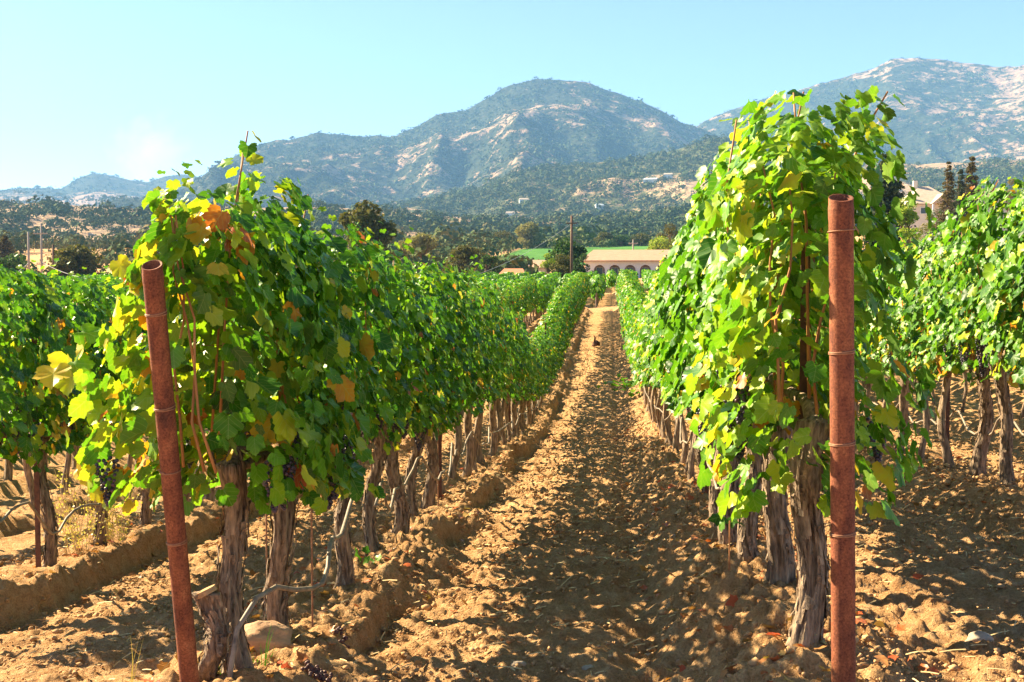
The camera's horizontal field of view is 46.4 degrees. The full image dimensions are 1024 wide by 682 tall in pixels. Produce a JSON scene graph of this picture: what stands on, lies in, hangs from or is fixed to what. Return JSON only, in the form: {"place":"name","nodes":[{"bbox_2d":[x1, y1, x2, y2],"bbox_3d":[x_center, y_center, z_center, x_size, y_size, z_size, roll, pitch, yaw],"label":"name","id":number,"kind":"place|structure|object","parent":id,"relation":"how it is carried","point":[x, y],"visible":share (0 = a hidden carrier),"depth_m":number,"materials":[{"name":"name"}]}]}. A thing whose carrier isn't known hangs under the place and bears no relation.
{"place":"outdoors","nodes":[
{"label":"outdoors","id":0,"kind":"place"},
{"bbox_2d":[0,173,197,206],"bbox_3d":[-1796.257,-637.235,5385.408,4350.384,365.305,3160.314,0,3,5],"label":"mountains","id":1,"kind":"structure","parent":0,"point":[80,194],"depth_m":5550.97,"materials":[{"name":"stone"}]},
{"bbox_2d":[0,171,193,201],"bbox_3d":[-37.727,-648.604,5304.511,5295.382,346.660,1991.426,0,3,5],"label":"woodland","id":2,"kind":"object","parent":1,"relation":"on","point":[74,182],"visible":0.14,"depth_m":5624.98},
{"bbox_2d":[97,79,720,208],"bbox_3d":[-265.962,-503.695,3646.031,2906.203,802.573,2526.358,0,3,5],"label":"mountains","id":3,"kind":"structure","parent":0,"point":[381,176],"depth_m":3609.37,"materials":[{"name":"stone"}]},
{"bbox_2d":[86,76,716,208],"bbox_3d":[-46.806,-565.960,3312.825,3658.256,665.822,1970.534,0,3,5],"label":"woodland","id":4,"kind":"object","parent":3,"relation":"on","point":[411,144],"visible":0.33,"depth_m":3618.78,"materials":[{"name":"plant"}]},
{"bbox_2d":[0,203,857,241],"bbox_3d":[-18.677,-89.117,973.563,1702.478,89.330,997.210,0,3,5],"label":"hills","id":5,"kind":"structure","parent":0,"point":[35,221],"depth_m":917.41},
{"bbox_2d":[0,188,1023,247],"bbox_3d":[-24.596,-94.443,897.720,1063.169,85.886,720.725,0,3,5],"label":"woodland","id":6,"kind":"object","parent":5,"relation":"on","point":[655,223],"visible":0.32,"depth_m":996.45,"materials":[{"name":"plant"}]},
{"bbox_2d":[0,56,1023,205],"bbox_3d":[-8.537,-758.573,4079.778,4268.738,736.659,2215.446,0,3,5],"label":"woodland","id":7,"kind":"object","parent":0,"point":[948,130],"visible":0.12,"depth_m":4328.22,"materials":[{"name":"plant"}]},
{"bbox_2d":[0,236,1023,681],"bbox_3d":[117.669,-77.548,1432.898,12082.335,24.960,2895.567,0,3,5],"label":"ground","id":8,"kind":"structure","parent":0,"point":[934,628],"depth_m":6.62,"materials":[{"name":"soil"}]},
{"bbox_2d":[0,235,27,270],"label":"conifer tree","id":9,"kind":"object","parent":8,"relation":"on","point":[7,248],"visible":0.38,"depth_m":268.77,"materials":[{"name":"plant"}]},
{"bbox_2d":[0,252,38,273],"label":"broadleaf tree","id":10,"kind":"object","parent":8,"relation":"on","point":[7,261],"visible":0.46,"depth_m":195.20,"materials":[{"name":"green plant"}]},
{"bbox_2d":[0,265,66,464],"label":"grapevine","id":11,"kind":"object","parent":8,"relation":"on","point":[20,420],"visible":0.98,"depth_m":6.68,"materials":[{"name":"green plant"}]},
{"bbox_2d":[2,307,68,506],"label":"grapevine","id":12,"kind":"object","parent":8,"relation":"on","point":[28,475],"visible":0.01,"depth_m":11.60,"materials":[{"name":"brown plant"}]},
{"bbox_2d":[31,315,40,567],"bbox_3d":[-2.913,0.743,7.327,0.034,1.800,0.020,0,3,7],"label":"metal stake","id":13,"kind":"object","parent":8,"relation":"on","point":[37,521],"visible":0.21,"depth_m":7.33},
{"bbox_2d":[39,304,77,494],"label":"grapevine","id":14,"kind":"object","parent":8,"relation":"on","point":[68,462],"depth_m":12.40,"materials":[{"name":"brown plant"}]},
{"bbox_2d":[48,255,77,276],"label":"broadleaf tree","id":15,"kind":"object","parent":8,"relation":"on","point":[62,265],"visible":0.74,"depth_m":169.92,"materials":[{"name":"plant"}]},
{"bbox_2d":[0,254,126,566],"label":"grapevine","id":16,"kind":"object","parent":8,"relation":"on","point":[77,433],"visible":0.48,"depth_m":7.31,"materials":[{"name":"green plant"}]},
{"bbox_2d":[46,244,104,276],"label":"oak tree","id":17,"kind":"object","parent":8,"relation":"on","point":[83,256],"visible":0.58,"depth_m":173.70,"materials":[{"name":"green plant"}]},
{"bbox_2d":[53,466,104,557],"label":"dry weed","id":18,"kind":"object","parent":8,"relation":"on","point":[70,528],"visible":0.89,"depth_m":7.93,"materials":[{"name":"plant"}]},
{"bbox_2d":[22,261,147,546],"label":"grapevine","id":19,"kind":"object","parent":8,"relation":"on","point":[95,288],"visible":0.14,"depth_m":8.06,"materials":[{"name":"green plant"}]},
{"bbox_2d":[0,461,206,534],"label":"drip hose","id":20,"kind":"object","parent":8,"relation":"on","point":[6,515],"visible":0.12,"depth_m":7.27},
{"bbox_2d":[98,488,142,545],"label":"dry weed","id":21,"kind":"object","parent":8,"relation":"on","point":[111,530],"visible":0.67,"depth_m":8.36,"materials":[{"name":"plant"}]},
{"bbox_2d":[73,276,205,526],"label":"grapevine","id":22,"kind":"object","parent":8,"relation":"on","point":[145,515],"visible":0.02,"depth_m":9.01,"materials":[{"name":"green plant"}]},
{"bbox_2d":[141,260,198,681],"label":"end post","id":23,"kind":"object","parent":8,"relation":"on","point":[156,313],"visible":1,"depth_m":3.95,"materials":[{"name":"metal"}]},
{"bbox_2d":[32,130,374,673],"bbox_3d":[-1.072,0.307,4.479,1.092,2.128,1.220,0,3,5],"label":"grapevine","id":24,"kind":"object","parent":8,"relation":"on","point":[238,228],"visible":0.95,"depth_m":4.16,"materials":[{"name":"green plant"}]},
{"bbox_2d":[192,584,233,681],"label":"vine stump","id":25,"kind":"object","parent":8,"relation":"on","point":[212,610],"visible":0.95,"depth_m":4.36,"materials":[{"name":"wood"}]},
{"bbox_2d":[132,194,394,627],"bbox_3d":[-0.965,0.375,4.995,0.954,2.006,1.186,0,3,5],"label":"grapevine","id":26,"kind":"object","parent":8,"relation":"on","point":[274,603],"visible":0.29,"depth_m":4.86,"materials":[{"name":"green plant"}]},
{"bbox_2d":[244,620,291,656],"bbox_3d":[-1.034,1.246,4.914,0.265,0.188,0.198,-1,8,-23],"label":"boulder","id":27,"kind":"object","parent":8,"relation":"on","point":[257,633],"visible":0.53,"depth_m":4.87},
{"bbox_2d":[43,223,522,266],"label":"field scrub","id":28,"kind":"object","parent":8,"relation":"on","point":[494,245],"visible":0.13,"depth_m":355.30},
{"bbox_2d":[30,245,538,276],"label":"field scrub","id":29,"kind":"object","parent":8,"relation":"on","point":[522,262],"visible":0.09,"depth_m":178.33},
{"bbox_2d":[228,498,352,677],"bbox_3d":[-0.841,1.028,5.196,0.143,0.551,1.894,0,3,7],"label":"drip hose","id":30,"kind":"object","parent":8,"relation":"on","point":[244,617],"visible":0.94,"depth_m":4.58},
{"bbox_2d":[311,508,312,627],"bbox_3d":[-0.878,0.955,5.241,0.009,0.850,0.009,0,3,-6],"label":"training rod","id":31,"kind":"object","parent":8,"relation":"on","point":[311,567],"visible":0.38,"depth_m":5.24,"materials":[{"name":"metal"}]},
{"bbox_2d":[301,660,332,681],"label":"fallen grapes","id":32,"kind":"object","parent":8,"relation":"on","point":[320,674],"visible":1,"depth_m":4.53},
{"bbox_2d":[228,219,423,588],"bbox_3d":[-0.885,0.379,6.020,0.886,1.984,1.073,0,3,5],"label":"grapevine","id":33,"kind":"object","parent":8,"relation":"on","point":[381,300],"visible":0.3,"depth_m":5.89,"materials":[{"name":"green plant"}]},
{"bbox_2d":[0,222,672,252],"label":"valley woods","id":34,"kind":"object","parent":8,"relation":"on","point":[18,240],"visible":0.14,"depth_m":460.62,"materials":[{"name":"plant"}]},
{"bbox_2d":[334,199,396,268],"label":"oak tree","id":35,"kind":"object","parent":8,"relation":"on","point":[366,216],"visible":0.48,"depth_m":149.25,"materials":[{"name":"green plant"}]},
{"bbox_2d":[294,226,444,556],"bbox_3d":[-0.812,0.360,6.899,0.824,2.017,1.114,0,3,5],"label":"grapevine","id":36,"kind":"object","parent":8,"relation":"on","point":[418,324],"visible":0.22,"depth_m":6.87,"materials":[{"name":"green plant"}]},
{"bbox_2d":[356,262,469,533],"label":"grapevine","id":37,"kind":"object","parent":8,"relation":"on","point":[401,521],"visible":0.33,"depth_m":7.66,"materials":[{"name":"green plant"}]},
{"bbox_2d":[357,267,470,516],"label":"grapevine","id":38,"kind":"object","parent":8,"relation":"on","point":[410,488],"visible":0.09,"depth_m":8.50,"materials":[{"name":"green plant"}]},
{"bbox_2d":[398,232,438,259],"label":"broadleaf tree","id":39,"kind":"object","parent":8,"relation":"on","point":[419,240],"visible":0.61,"depth_m":220.04,"materials":[{"name":"green plant"}]},
{"bbox_2d":[438,335,441,499],"bbox_3d":[-0.597,0.623,9.872,0.034,1.800,0.020,0,3,2],"label":"metal stake","id":40,"kind":"object","parent":8,"relation":"on","point":[440,462],"depth_m":9.88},
{"bbox_2d":[400,260,485,508],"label":"grapevine","id":41,"kind":"object","parent":8,"relation":"on","point":[470,319],"visible":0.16,"depth_m":9.27,"materials":[{"name":"green plant"}]},
{"bbox_2d":[411,254,487,494],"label":"grapevine","id":42,"kind":"object","parent":8,"relation":"on","point":[482,380],"visible":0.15,"depth_m":10.12,"materials":[{"name":"green plant"}]},
{"bbox_2d":[442,244,485,274],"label":"broadleaf tree","id":43,"kind":"object","parent":8,"relation":"on","point":[462,254],"visible":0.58,"depth_m":169.97,"materials":[{"name":"plant"}]},
{"bbox_2d":[374,354,564,510],"bbox_3d":[0.587,0.561,23.062,0.117,1.105,33.364,0,3,5],"label":"drip hose","id":44,"kind":"object","parent":8,"relation":"on","point":[452,453],"visible":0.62,"depth_m":9.38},
{"bbox_2d":[440,281,504,477],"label":"grapevine","id":45,"kind":"object","parent":8,"relation":"on","point":[469,461],"visible":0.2,"depth_m":11.70,"materials":[{"name":"green plant"}]},
{"bbox_2d":[443,276,502,478],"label":"grapevine","id":46,"kind":"object","parent":8,"relation":"on","point":[497,358],"visible":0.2,"depth_m":10.88,"materials":[{"name":"green plant"}]},
{"bbox_2d":[456,277,519,472],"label":"grapevine","id":47,"kind":"object","parent":8,"relation":"on","point":[503,383],"visible":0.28,"depth_m":12.53,"materials":[{"name":"green plant"}]},
{"bbox_2d":[478,254,501,273],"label":"broadleaf tree","id":48,"kind":"object","parent":8,"relation":"on","point":[488,262],"visible":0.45,"depth_m":165.24,"materials":[{"name":"green plant"}]},
{"bbox_2d":[466,279,516,464],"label":"grapevine","id":49,"kind":"object","parent":8,"relation":"on","point":[506,320],"visible":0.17,"depth_m":13.31,"materials":[{"name":"green plant"}]},
{"bbox_2d":[468,294,522,456],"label":"grapevine","id":50,"kind":"object","parent":8,"relation":"on","point":[494,436],"visible":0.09,"depth_m":14.09,"materials":[{"name":"green plant"}]},
{"bbox_2d":[482,307,531,453],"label":"grapevine","id":51,"kind":"object","parent":8,"relation":"on","point":[526,370],"visible":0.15,"depth_m":14.88,"materials":[{"name":"green plant"}]},
{"bbox_2d":[0,260,1017,443],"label":"distant vines","id":52,"kind":"object","parent":8,"relation":"on","point":[547,284],"visible":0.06,"depth_m":97.08,"materials":[{"name":"plant"}]},
{"bbox_2d":[0,421,1019,681],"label":"leaf litter","id":53,"kind":"object","parent":8,"relation":"on","point":[302,657],"visible":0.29,"depth_m":5.48,"materials":[{"name":"plant"}]},
{"bbox_2d":[2,292,1023,480],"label":"distant vine trunks","id":54,"kind":"object","parent":8,"relation":"on","point":[8,471],"depth_m":17.27,"materials":[{"name":"brown plant"}]},
{"bbox_2d":[7,434,1023,681],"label":"straw","id":55,"kind":"object","parent":8,"relation":"on","point":[571,576],"visible":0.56,"depth_m":6.38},
{"bbox_2d":[494,304,536,444],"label":"grapevine","id":56,"kind":"object","parent":8,"relation":"on","point":[523,338],"visible":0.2,"depth_m":15.69,"materials":[{"name":"green plant"}]},
{"bbox_2d":[501,331,536,436],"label":"grapevine","id":57,"kind":"object","parent":8,"relation":"on","point":[514,413],"visible":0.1,"depth_m":17.29,"materials":[{"name":"green plant"}]},
{"bbox_2d":[502,320,541,440],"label":"grapevine","id":58,"kind":"object","parent":8,"relation":"on","point":[534,366],"visible":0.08,"depth_m":16.48,"materials":[{"name":"green plant"}]},
{"bbox_2d":[515,221,540,248],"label":"broadleaf tree","id":59,"kind":"object","parent":8,"relation":"on","point":[528,230],"visible":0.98,"depth_m":467.65,"materials":[{"name":"green plant"}]},
{"bbox_2d":[516,329,546,435],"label":"grapevine","id":60,"kind":"object","parent":8,"relation":"on","point":[541,370],"visible":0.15,"depth_m":18.07,"materials":[{"name":"green plant"}]},
{"bbox_2d":[518,345,550,432],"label":"grapevine","id":61,"kind":"object","parent":8,"relation":"on","point":[522,403],"visible":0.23,"depth_m":18.89,"materials":[{"name":"green plant"}]},
{"bbox_2d":[522,341,549,428],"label":"grapevine","id":62,"kind":"object","parent":8,"relation":"on","point":[540,361],"visible":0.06,"depth_m":19.70,"materials":[{"name":"green plant"}]},
{"bbox_2d":[528,335,554,423],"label":"grapevine","id":63,"kind":"object","parent":8,"relation":"on","point":[551,374],"visible":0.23,"depth_m":21.33,"materials":[{"name":"green plant"}]},
{"bbox_2d":[528,335,556,410],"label":"grapevine","id":64,"kind":"object","parent":8,"relation":"on","point":[551,350],"visible":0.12,"depth_m":22.15,"materials":[{"name":"green plant"}]},
{"bbox_2d":[549,254,574,277],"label":"broadleaf tree","id":65,"kind":"object","parent":8,"relation":"on","point":[562,262],"visible":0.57,"depth_m":142.00,"materials":[{"name":"plant"}]},
{"bbox_2d":[544,237,587,271],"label":"broadleaf tree","id":66,"kind":"object","parent":8,"relation":"on","point":[564,249],"visible":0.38,"depth_m":148.06,"materials":[{"name":"green plant"}]},
{"bbox_2d":[573,253,590,272],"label":"broadleaf tree","id":67,"kind":"object","parent":8,"relation":"on","point":[582,269],"visible":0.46,"depth_m":145.08,"materials":[{"name":"green plant"}]},
{"bbox_2d":[597,373,641,397],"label":"leafy shoot","id":68,"kind":"object","parent":8,"relation":"on","point":[631,383],"visible":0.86,"depth_m":24.96,"materials":[{"name":"green plant"}]},
{"bbox_2d":[584,250,668,277],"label":"arcaded house","id":69,"kind":"structure","parent":8,"relation":"on","point":[604,261],"depth_m":184.34,"materials":[{"name":"white paint"}]},
{"bbox_2d":[629,233,650,245],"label":"broadleaf tree","id":70,"kind":"object","parent":8,"relation":"on","point":[641,238],"visible":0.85,"depth_m":475.28,"materials":[{"name":"plant"}]},
{"bbox_2d":[628,288,672,445],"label":"grapevine","id":71,"kind":"object","parent":8,"relation":"on","point":[666,422],"visible":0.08,"depth_m":13.71,"materials":[{"name":"green plant"}]},
{"bbox_2d":[630,287,670,443],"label":"grapevine","id":72,"kind":"object","parent":8,"relation":"on","point":[666,439],"visible":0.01,"depth_m":14.23,"materials":[{"name":"green plant"}]},
{"bbox_2d":[630,282,679,451],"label":"grapevine","id":73,"kind":"object","parent":8,"relation":"on","point":[676,438],"visible":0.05,"depth_m":12.11,"materials":[{"name":"green plant"}]},
{"bbox_2d":[645,236,673,249],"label":"broadleaf tree","id":74,"kind":"object","parent":8,"relation":"on","point":[657,243],"visible":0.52,"depth_m":246.53,"materials":[{"name":"green plant"}]},
{"bbox_2d":[636,255,688,462],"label":"grapevine","id":75,"kind":"object","parent":8,"relation":"on","point":[685,448],"visible":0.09,"depth_m":11.24,"materials":[{"name":"green plant"}]},
{"bbox_2d":[639,314,694,479],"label":"grapevine","id":76,"kind":"object","parent":8,"relation":"on","point":[691,469],"visible":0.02,"depth_m":9.72,"materials":[{"name":"green plant"}]},
{"bbox_2d":[656,223,677,249],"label":"broadleaf tree","id":77,"kind":"object","parent":8,"relation":"on","point":[670,230],"visible":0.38,"depth_m":256.73,"materials":[{"name":"plant"}]},
{"bbox_2d":[646,250,692,473],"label":"grapevine","id":78,"kind":"object","parent":8,"relation":"on","point":[657,287],"visible":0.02,"depth_m":10.47,"materials":[{"name":"green plant"}]},
{"bbox_2d":[645,262,704,492],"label":"grapevine","id":79,"kind":"object","parent":8,"relation":"on","point":[696,450],"visible":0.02,"depth_m":8.85,"materials":[{"name":"green plant"}]},
{"bbox_2d":[650,236,715,466],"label":"grapevine","id":80,"kind":"object","parent":8,"relation":"on","point":[663,382],"visible":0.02,"depth_m":8.16,"materials":[{"name":"green plant"}]},
{"bbox_2d":[644,386,738,489],"bbox_3d":[2.158,0.677,17.997,0.117,1.128,23.124,0,3,5],"label":"drip hose","id":81,"kind":"object","parent":8,"relation":"on","point":[708,465],"visible":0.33,"depth_m":10.92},
{"bbox_2d":[651,187,788,526],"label":"grapevine","id":82,"kind":"object","parent":8,"relation":"on","point":[713,497],"visible":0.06,"depth_m":7.27,"materials":[{"name":"green plant"}]},
{"bbox_2d":[649,169,798,546],"bbox_3d":[1.220,0.143,6.521,0.948,2.171,1.144,0,3,5],"label":"grapevine","id":83,"kind":"object","parent":8,"relation":"on","point":[680,241],"visible":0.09,"depth_m":6.41,"materials":[{"name":"green plant"}]},
{"bbox_2d":[708,512,744,570],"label":"leafy shoot","id":84,"kind":"object","parent":8,"relation":"on","point":[715,519],"visible":0.86,"depth_m":5.61,"materials":[{"name":"green plant"}]},
{"bbox_2d":[664,150,855,563],"bbox_3d":[1.179,0.147,5.771,0.882,2.119,1.144,0,3,5],"label":"grapevine","id":85,"kind":"object","parent":8,"relation":"on","point":[747,546],"visible":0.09,"depth_m":5.72,"materials":[{"name":"green plant"}]},
{"bbox_2d":[681,93,893,584],"bbox_3d":[1.077,0.107,4.954,0.755,2.106,1.210,0,3,5],"label":"grapevine","id":86,"kind":"object","parent":8,"relation":"on","point":[780,558],"visible":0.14,"depth_m":4.94,"materials":[{"name":"green plant"}]},
{"bbox_2d":[797,225,810,594],"bbox_3d":[1.056,0.433,4.340,0.034,1.700,0.020,0,3,0],"label":"metal stake","id":87,"kind":"object","parent":8,"relation":"on","point":[802,377],"visible":0.06,"depth_m":4.31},
{"bbox_2d":[679,85,940,651],"bbox_3d":[0.970,0.145,4.146,0.810,2.085,1.177,0,3,5],"label":"grapevine","id":88,"kind":"object","parent":8,"relation":"on","point":[731,344],"visible":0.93,"depth_m":3.85,"materials":[{"name":"green plant"}]},
{"bbox_2d":[827,194,855,681],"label":"end post","id":89,"kind":"object","parent":8,"relation":"on","point":[842,443],"visible":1,"depth_m":3.43,"materials":[{"name":"metal"}]},
{"bbox_2d":[855,153,920,253],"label":"conifer tree","id":90,"kind":"object","parent":8,"relation":"on","point":[891,190],"visible":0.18,"depth_m":116.02,"materials":[{"name":"plant"}]},
{"bbox_2d":[854,254,930,440],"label":"grapevine","id":91,"kind":"object","parent":8,"relation":"on","point":[860,348],"visible":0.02,"depth_m":12.16,"materials":[{"name":"green plant"}]},
{"bbox_2d":[889,197,923,256],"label":"broadleaf tree","id":92,"kind":"object","parent":8,"relation":"on","point":[910,216],"visible":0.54,"depth_m":101.69,"materials":[{"name":"green plant"}]},
{"bbox_2d":[860,237,956,452],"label":"grapevine","id":93,"kind":"object","parent":8,"relation":"on","point":[903,405],"visible":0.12,"depth_m":11.41,"materials":[{"name":"green plant"}]},
{"bbox_2d":[870,227,973,458],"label":"grapevine","id":94,"kind":"object","parent":8,"relation":"on","point":[895,290],"visible":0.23,"depth_m":10.58,"materials":[{"name":"green plant"}]},
{"bbox_2d":[901,181,956,249],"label":"tan house","id":95,"kind":"structure","parent":8,"relation":"on","point":[930,196],"depth_m":209.12,"materials":[{"name":"beige paint"}]},
{"bbox_2d":[858,402,1023,435],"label":"drip hose","id":96,"kind":"object","parent":8,"relation":"on","point":[994,427],"visible":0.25,"depth_m":9.91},
{"bbox_2d":[884,217,1005,468],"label":"grapevine","id":97,"kind":"object","parent":8,"relation":"on","point":[918,362],"visible":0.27,"depth_m":9.84,"materials":[{"name":"green plant"}]},
{"bbox_2d":[934,161,956,257],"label":"conifer tree","id":98,"kind":"object","parent":8,"relation":"on","point":[947,201],"visible":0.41,"depth_m":164.58,"materials":[{"name":"plant"}]},
{"bbox_2d":[940,231,964,440],"bbox_3d":[3.623,0.140,9.917,0.220,2.220,0.026,0,3,1],"label":"metal stake","id":99,"kind":"object","parent":8,"relation":"on","point":[947,419],"visible":0.04,"depth_m":9.93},
{"bbox_2d":[945,169,972,259],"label":"conifer tree","id":100,"kind":"object","parent":8,"relation":"on","point":[959,190],"visible":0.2,"depth_m":162.50,"materials":[{"name":"plant"}]},
{"bbox_2d":[915,203,1023,476],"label":"grapevine","id":101,"kind":"object","parent":8,"relation":"on","point":[978,465],"visible":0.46,"depth_m":9.03,"materials":[{"name":"green plant"}]},
{"bbox_2d":[960,156,983,258],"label":"conifer tree","id":102,"kind":"object","parent":8,"relation":"on","point":[971,168],"visible":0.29,"depth_m":166.13,"materials":[{"name":"plant"}]},
{"bbox_2d":[965,630,993,643],"bbox_3d":[1.829,1.178,4.677,0.107,0.093,0.088,-2,3,-30],"label":"stone","id":103,"kind":"object","parent":8,"relation":"on","point":[976,636],"visible":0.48,"depth_m":4.65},
{"bbox_2d":[936,175,1023,487],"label":"grapevine","id":104,"kind":"object","parent":8,"relation":"on","point":[975,222],"visible":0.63,"depth_m":8.27,"materials":[{"name":"green plant"}]},
{"bbox_2d":[975,190,1023,383],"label":"grapevine","id":105,"kind":"object","parent":8,"relation":"on","point":[1012,261],"visible":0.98,"depth_m":7.51,"materials":[{"name":"green plant"}]},
{"bbox_2d":[0,0,1023,189],"label":"sky","id":106,"kind":"structure","parent":0,"point":[128,89],"materials":[{"name":"blue"}]},
{"bbox_2d":[400,138,1023,220],"bbox_3d":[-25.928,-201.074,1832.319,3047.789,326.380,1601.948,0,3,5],"label":"hills","id":107,"kind":"structure","parent":0,"point":[690,185],"depth_m":1935.84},
{"bbox_2d":[348,133,1023,219],"bbox_3d":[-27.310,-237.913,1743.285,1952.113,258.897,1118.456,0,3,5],"label":"woodland","id":108,"kind":"object","parent":107,"relation":"on","point":[543,199],"visible":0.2,"depth_m":1995.19,"materials":[{"name":"plant"}]},
{"bbox_2d":[698,58,1023,163],"bbox_3d":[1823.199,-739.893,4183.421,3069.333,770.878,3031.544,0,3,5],"label":"mountains","id":109,"kind":"structure","parent":0,"point":[1010,143],"depth_m":4374.75,"materials":[{"name":"stone"}]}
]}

